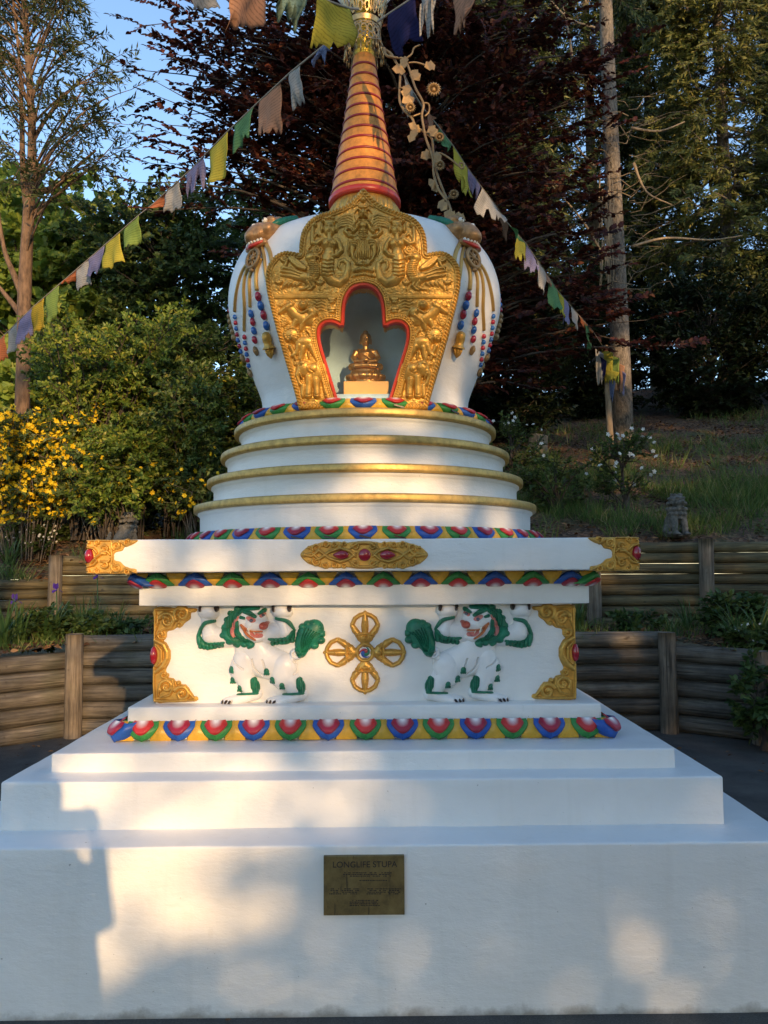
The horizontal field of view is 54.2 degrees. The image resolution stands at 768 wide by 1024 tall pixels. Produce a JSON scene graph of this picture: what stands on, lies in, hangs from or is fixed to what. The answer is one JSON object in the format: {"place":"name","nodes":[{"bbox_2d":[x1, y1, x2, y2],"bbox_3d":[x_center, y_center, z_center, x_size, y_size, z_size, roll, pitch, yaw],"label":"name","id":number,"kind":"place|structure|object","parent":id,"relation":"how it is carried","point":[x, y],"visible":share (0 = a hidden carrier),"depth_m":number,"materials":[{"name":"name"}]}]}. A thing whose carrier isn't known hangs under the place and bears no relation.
{"place":"outdoors","nodes":[
{"label":"outdoors","id":0,"kind":"place"},
{"bbox_2d":[0,621,765,653],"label":"terrace soil","id":1,"kind":"structure","parent":0,"point":[682,638],"depth_m":7.51,"materials":[{"name":"brown soil"}]},
{"bbox_2d":[10,594,21,633],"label":"iris","id":2,"kind":"object","parent":1,"relation":"on","point":[15,595],"visible":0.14,"depth_m":7.60,"materials":[{"name":"purple plant"}]},
{"bbox_2d":[0,593,33,648],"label":"strappy plant","id":3,"kind":"object","parent":1,"relation":"on","point":[5,625],"visible":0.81,"depth_m":7.15,"materials":[{"name":"green plant"}]},
{"bbox_2d":[2,601,63,643],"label":"strappy plant","id":4,"kind":"object","parent":1,"relation":"on","point":[19,636],"visible":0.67,"depth_m":7.37,"materials":[{"name":"green plant"}]},
{"bbox_2d":[10,601,79,652],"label":"leafy plant","id":5,"kind":"object","parent":1,"relation":"on","point":[35,615],"visible":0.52,"depth_m":7.55,"materials":[{"name":"green plant"}]},
{"bbox_2d":[30,600,74,640],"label":"strappy plant","id":6,"kind":"object","parent":1,"relation":"on","point":[50,629],"visible":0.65,"depth_m":7.52,"materials":[{"name":"green plant"}]},
{"bbox_2d":[52,583,61,615],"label":"iris","id":7,"kind":"object","parent":1,"relation":"on","point":[56,586],"visible":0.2,"depth_m":7.86,"materials":[{"name":"purple plant"}]},
{"bbox_2d":[53,594,107,632],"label":"strappy plant","id":8,"kind":"object","parent":1,"relation":"on","point":[77,610],"visible":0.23,"depth_m":7.99,"materials":[{"name":"green plant"}]},
{"bbox_2d":[90,574,107,610],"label":"iris","id":9,"kind":"object","parent":1,"relation":"on","point":[96,576],"visible":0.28,"depth_m":8.07,"materials":[{"name":"green plant"}]},
{"bbox_2d":[61,607,152,634],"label":"leafy plant","id":10,"kind":"object","parent":1,"relation":"on","point":[95,620],"visible":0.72,"depth_m":7.49,"materials":[{"name":"green plant"}]},
{"bbox_2d":[87,597,144,621],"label":"strappy plant","id":11,"kind":"object","parent":1,"relation":"on","point":[119,617],"visible":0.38,"depth_m":8.11,"materials":[{"name":"green plant"}]},
{"bbox_2d":[0,571,764,651],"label":"weeds","id":12,"kind":"object","parent":1,"relation":"on","point":[581,629],"visible":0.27,"depth_m":7.65,"materials":[{"name":"green plant"}]},
{"bbox_2d":[0,538,767,625],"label":"retaining wall","id":13,"kind":"structure","parent":1,"relation":"on","point":[743,566],"depth_m":8.74,"materials":[{"name":"brown wood"}]},
{"bbox_2d":[575,603,600,631],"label":"strappy plant","id":14,"kind":"object","parent":1,"relation":"on","point":[580,616],"visible":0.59,"depth_m":8.05,"materials":[{"name":"green plant"}]},
{"bbox_2d":[605,607,667,630],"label":"leafy plant","id":15,"kind":"object","parent":1,"relation":"on","point":[621,618],"visible":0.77,"depth_m":7.82,"materials":[{"name":"green plant"}]},
{"bbox_2d":[651,608,686,635],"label":"strappy plant","id":16,"kind":"object","parent":1,"relation":"on","point":[675,629],"visible":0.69,"depth_m":7.65,"materials":[{"name":"green plant"}]},
{"bbox_2d":[656,597,701,630],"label":"strappy plant","id":17,"kind":"object","parent":1,"relation":"on","point":[686,617],"visible":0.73,"depth_m":8.05,"materials":[{"name":"green plant"}]},
{"bbox_2d":[690,587,767,637],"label":"leafy plant","id":18,"kind":"object","parent":1,"relation":"on","point":[743,601],"visible":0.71,"depth_m":7.67,"materials":[{"name":"green plant"}]},
{"bbox_2d":[695,599,767,646],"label":"strappy plant","id":19,"kind":"object","parent":1,"relation":"on","point":[724,623],"visible":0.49,"depth_m":7.32,"materials":[{"name":"green plant"}]},
{"bbox_2d":[713,617,767,650],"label":"daisy clump","id":20,"kind":"object","parent":1,"relation":"on","point":[744,635],"visible":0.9,"depth_m":7.04,"materials":[{"name":"green plant"}]},
{"bbox_2d":[726,600,767,640],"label":"strappy plant","id":21,"kind":"object","parent":1,"relation":"on","point":[763,619],"visible":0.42,"depth_m":7.25,"materials":[{"name":"green plant"}]},
{"bbox_2d":[0,382,767,619],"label":"hillside","id":22,"kind":"structure","parent":0,"point":[651,415],"depth_m":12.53,"materials":[{"name":"green plant"}]},
{"bbox_2d":[0,533,35,564],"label":"strappy plant","id":23,"kind":"object","parent":22,"relation":"on","point":[7,550],"visible":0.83,"depth_m":9.60,"materials":[{"name":"green plant"}]},
{"bbox_2d":[2,408,51,525],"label":"kerria bush","id":24,"kind":"object","parent":22,"relation":"on","point":[36,427],"visible":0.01,"depth_m":11.59,"materials":[{"name":"yellow plant"}]},
{"bbox_2d":[0,248,53,423],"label":"maple tree","id":25,"kind":"object","parent":22,"relation":"on","point":[5,322],"visible":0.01,"depth_m":21.04,"materials":[{"name":"green plant"}]},
{"bbox_2d":[1,517,69,560],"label":"daisy clump","id":26,"kind":"object","parent":22,"relation":"on","point":[62,532],"visible":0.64,"depth_m":10.20,"materials":[{"name":"green plant"}]},
{"bbox_2d":[0,394,104,562],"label":"kerria bush","id":27,"kind":"object","parent":22,"relation":"on","point":[27,484],"visible":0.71,"depth_m":9.92,"materials":[{"name":"yellow plant"}]},
{"bbox_2d":[0,159,151,413],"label":"maple tree","id":28,"kind":"object","parent":22,"relation":"on","point":[49,253],"visible":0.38,"depth_m":17.43,"materials":[{"name":"green plant"}]},
{"bbox_2d":[0,0,156,413],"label":"slender tree","id":29,"kind":"object","parent":22,"relation":"on","point":[29,181],"visible":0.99,"depth_m":13.65,"materials":[{"name":"green plant"}]},
{"bbox_2d":[16,293,201,540],"bbox_3d":[-3.793,-1.310,10.232,2.591,3.383,1.302,-1,-4,3],"label":"arching shrub","id":30,"kind":"object","parent":22,"relation":"on","point":[120,397],"visible":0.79,"depth_m":10.15,"materials":[{"name":"green plant"}]},
{"bbox_2d":[62,420,173,539],"bbox_3d":[-3.418,-0.371,9.704,1.456,1.648,1.128,0,-4,-1],"label":"arching shrub","id":31,"kind":"object","parent":22,"relation":"on","point":[125,445],"visible":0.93,"depth_m":9.61,"materials":[{"name":"green plant"}]},
{"bbox_2d":[36,431,203,539],"bbox_3d":[-3.562,-0.302,10.153,2.182,1.587,1.690,2,-5,-28],"label":"kerria bush","id":32,"kind":"object","parent":22,"relation":"on","point":[63,485],"visible":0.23,"depth_m":9.82,"materials":[{"name":"green plant"}]},
{"bbox_2d":[106,512,138,539],"bbox_3d":[-3.343,0.268,9.671,0.305,0.540,0.405,-2,-5,24],"label":"stone lion","id":33,"kind":"object","parent":22,"relation":"on","point":[128,529],"visible":0.56,"depth_m":9.62},
{"bbox_2d":[15,314,243,524],"bbox_3d":[-3.538,-1.328,11.219,4.198,3.258,2.163,0,-4,-1],"label":"arching shrub","id":34,"kind":"object","parent":22,"relation":"on","point":[194,348],"visible":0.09,"depth_m":10.96,"materials":[{"name":"green plant"}]},
{"bbox_2d":[44,161,246,349],"bbox_3d":[-5.240,-4.679,17.412,5.188,7.190,3.744,0,-4,-1],"label":"broadleaf tree","id":35,"kind":"object","parent":22,"relation":"on","point":[172,247],"visible":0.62,"depth_m":16.94,"materials":[{"name":"green plant"}]},
{"bbox_2d":[131,351,239,537],"bbox_3d":[-2.646,-0.957,9.959,1.606,2.549,1.540,0,-4,-1],"label":"arching shrub","id":36,"kind":"object","parent":22,"relation":"on","point":[175,413],"visible":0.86,"depth_m":9.83,"materials":[{"name":"green plant"}]},
{"bbox_2d":[145,433,240,534],"bbox_3d":[-2.357,-0.335,10.104,2.011,1.571,1.410,0,-4,-1],"label":"kerria bush","id":37,"kind":"object","parent":22,"relation":"on","point":[190,497],"visible":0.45,"depth_m":9.84,"materials":[{"name":"green plant"}]},
{"bbox_2d":[203,345,261,466],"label":"arching shrub","id":38,"kind":"object","parent":22,"relation":"on","point":[246,399],"visible":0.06,"depth_m":10.43,"materials":[{"name":"green plant"}]},
{"bbox_2d":[215,367,255,446],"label":"kerria bush","id":39,"kind":"object","parent":22,"relation":"on","point":[231,393],"visible":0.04,"depth_m":10.88,"materials":[{"name":"green plant"}]},
{"bbox_2d":[205,157,322,378],"bbox_3d":[-2.845,-5.610,19.601,4.502,7.743,3.625,0,-4,-1],"label":"broadleaf tree","id":40,"kind":"object","parent":22,"relation":"on","point":[250,220],"visible":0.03,"depth_m":19.30,"materials":[{"name":"green plant"}]},
{"bbox_2d":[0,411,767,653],"bbox_3d":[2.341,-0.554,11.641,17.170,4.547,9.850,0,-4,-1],"label":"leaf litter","id":41,"kind":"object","parent":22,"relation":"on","point":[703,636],"visible":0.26,"depth_m":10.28,"materials":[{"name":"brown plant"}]},
{"bbox_2d":[99,0,709,396],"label":"copper beech","id":42,"kind":"object","parent":22,"relation":"on","point":[468,127],"visible":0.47,"depth_m":12.21,"materials":[{"name":"red plant"}]},
{"bbox_2d":[433,0,600,387],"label":"conifer","id":43,"kind":"object","parent":22,"relation":"on","point":[493,4],"visible":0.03,"depth_m":18.97,"materials":[{"name":"green plant"}]},
{"bbox_2d":[489,410,551,475],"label":"rose bush","id":44,"kind":"object","parent":22,"relation":"on","point":[509,432],"visible":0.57,"depth_m":11.41,"materials":[{"name":"green plant"}]},
{"bbox_2d":[468,261,579,443],"bbox_3d":[2.335,-3.217,15.625,3.694,4.264,2.866,0,-4,-1],"label":"evergreen bush","id":45,"kind":"object","parent":22,"relation":"on","point":[540,410],"visible":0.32,"depth_m":15.09,"materials":[{"name":"green plant"}]},
{"bbox_2d":[469,0,586,313],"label":"conifer","id":46,"kind":"object","parent":22,"relation":"on","point":[558,49],"visible":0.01,"depth_m":25.84,"materials":[{"name":"green plant"}]},
{"bbox_2d":[528,433,549,453],"bbox_3d":[2.910,-1.276,14.248,0.482,0.418,0.480,0,-4,-1],"label":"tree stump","id":47,"kind":"object","parent":22,"relation":"on","point":[535,438],"visible":0.4,"depth_m":14.10,"materials":[{"name":"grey wood"}]},
{"bbox_2d":[504,443,595,511],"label":"rose bush","id":48,"kind":"object","parent":22,"relation":"on","point":[532,483],"visible":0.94,"depth_m":10.15,"materials":[{"name":"green plant"}]},
{"bbox_2d":[530,250,661,421],"bbox_3d":[4.902,-4.038,18.179,3.796,4.755,2.944,0,-4,-1],"label":"evergreen bush","id":49,"kind":"object","parent":22,"relation":"on","point":[587,395],"visible":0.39,"depth_m":17.55,"materials":[{"name":"green plant"}]},
{"bbox_2d":[517,0,696,361],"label":"conifer","id":50,"kind":"object","parent":22,"relation":"on","point":[591,142],"visible":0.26,"depth_m":22.41,"materials":[{"name":"green plant"}]},
{"bbox_2d":[595,345,625,470],"bbox_3d":[3.710,-1.663,12.254,0.450,2.218,0.329,0,-4,-1],"label":"flag pole","id":51,"kind":"object","parent":22,"relation":"on","point":[609,367],"visible":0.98,"depth_m":12.30,"materials":[{"name":"brown wood"}]},
{"bbox_2d":[402,74,601,350],"bbox_3d":[1.568,-2.926,8.594,0.633,1.208,8.694,-2,-5,24],"label":"prayer flag string","id":52,"kind":"object","parent":51,"relation":"hanging from","point":[469,182],"visible":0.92,"depth_m":8.49,"materials":[{"name":"multicoloured fabric"}]},
{"bbox_2d":[585,424,660,508],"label":"rose bush","id":53,"kind":"object","parent":22,"relation":"on","point":[623,449],"visible":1,"depth_m":10.09,"materials":[{"name":"green plant"}]},
{"bbox_2d":[518,0,742,456],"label":"conifer","id":54,"kind":"object","parent":22,"relation":"on","point":[622,411],"visible":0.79,"depth_m":13.63,"materials":[{"name":"grey plant"}]},
{"bbox_2d":[521,427,767,528],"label":"tall grass","id":55,"kind":"structure","parent":22,"relation":"on","point":[733,491],"depth_m":10.80,"materials":[{"name":"green plant"}]},
{"bbox_2d":[566,0,748,387],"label":"conifer","id":56,"kind":"object","parent":22,"relation":"on","point":[645,89],"visible":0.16,"depth_m":23.42,"materials":[{"name":"green plant"}]},
{"bbox_2d":[661,493,690,537],"bbox_3d":[3.516,0.050,9.092,0.282,0.540,0.428,0,-4,-1],"label":"stone lion","id":57,"kind":"object","parent":22,"relation":"on","point":[676,513],"visible":0.98,"depth_m":8.96},
{"bbox_2d":[603,0,767,395],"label":"conifer","id":58,"kind":"object","parent":22,"relation":"on","point":[689,45],"visible":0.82,"depth_m":19.32,"materials":[{"name":"green plant"}]},
{"bbox_2d":[628,237,767,418],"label":"evergreen bush","id":59,"kind":"object","parent":22,"relation":"on","point":[743,369],"visible":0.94,"depth_m":16.55,"materials":[{"name":"green plant"}]},
{"bbox_2d":[715,0,767,316],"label":"conifer","id":60,"kind":"object","parent":22,"relation":"on","point":[764,63],"visible":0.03,"depth_m":23.74,"materials":[{"name":"green plant"}]},
{"bbox_2d":[745,176,767,295],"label":"conifer","id":61,"kind":"object","parent":22,"relation":"on","point":[764,194],"visible":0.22,"depth_m":18.71,"materials":[{"name":"green plant"}]},
{"bbox_2d":[751,274,767,387],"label":"evergreen bush","id":62,"kind":"object","parent":22,"relation":"on","point":[765,355],"visible":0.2,"depth_m":16.60,"materials":[{"name":"green plant"}]},
{"bbox_2d":[0,584,767,1023],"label":"ground","id":63,"kind":"structure","parent":0,"point":[742,776],"depth_m":5.06,"materials":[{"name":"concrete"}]},
{"bbox_2d":[0,0,767,1020],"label":"stupa","id":64,"kind":"object","parent":63,"relation":"on","point":[364,628],"visible":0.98,"depth_m":3.08,"materials":[{"name":"white paint"}]},
{"bbox_2d":[0,45,330,361],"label":"prayer flag string","id":65,"kind":"object","parent":64,"relation":"hanging from","point":[269,119],"visible":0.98,"depth_m":6.88,"materials":[{"name":"multicoloured fabric"}]},
{"bbox_2d":[192,0,358,49],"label":"prayer flag string","id":66,"kind":"object","parent":64,"relation":"hanging from","point":[334,22],"visible":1,"depth_m":3.73,"materials":[{"name":"multicoloured fabric"}]},
{"bbox_2d":[324,854,404,914],"bbox_3d":[-0.072,1.344,2.705,0.290,0.206,0.017,0,-4,-1],"label":"plaque","id":67,"kind":"object","parent":64,"relation":"attached to","point":[363,884],"visible":1,"depth_m":2.70,"materials":[{"name":"gold metal"}]},
{"bbox_2d":[344,381,388,393],"bbox_3d":[-0.092,-0.624,3.917,0.230,0.075,0.190,0,-4,-1],"label":"plinth block","id":68,"kind":"object","parent":64,"relation":"in","point":[366,387],"depth_m":3.82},
{"bbox_2d":[345,330,385,380],"bbox_3d":[-0.096,-0.807,3.920,0.213,0.291,0.153,0,-4,-1],"label":"seated statue","id":69,"kind":"object","parent":68,"relation":"on","point":[365,366],"visible":0.98,"depth_m":3.88,"materials":[{"name":"gold metal"}]},
{"bbox_2d":[383,44,464,221],"bbox_3d":[0.239,-2.189,4.357,0.506,1.244,0.206,-4,-5,38],"label":"flower garland","id":70,"kind":"object","parent":64,"relation":"hanging from","point":[433,89],"visible":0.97,"depth_m":4.32,"materials":[{"name":"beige metal"}]},
{"bbox_2d":[377,0,474,56],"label":"prayer flag string","id":71,"kind":"object","parent":64,"relation":"hanging from","point":[405,25],"visible":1,"depth_m":3.91,"materials":[{"name":"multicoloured fabric"}]},
{"bbox_2d":[0,631,767,746],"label":"retaining wall","id":72,"kind":"structure","parent":63,"relation":"on","point":[644,680],"depth_m":7.17,"materials":[{"name":"brown wood"}]},
{"bbox_2d":[724,647,767,751],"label":"leafy plant","id":73,"kind":"object","parent":63,"relation":"on","point":[748,719],"visible":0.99,"depth_m":6.49,"materials":[{"name":"green plant"}]},
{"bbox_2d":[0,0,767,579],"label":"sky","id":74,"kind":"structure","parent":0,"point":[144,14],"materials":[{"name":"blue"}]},
{"bbox_2d":[8,735,767,1020],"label":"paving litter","id":75,"kind":"object","parent":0,"point":[227,1019],"visible":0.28,"depth_m":6.40,"materials":[{"name":"brown plant"}]}
]}

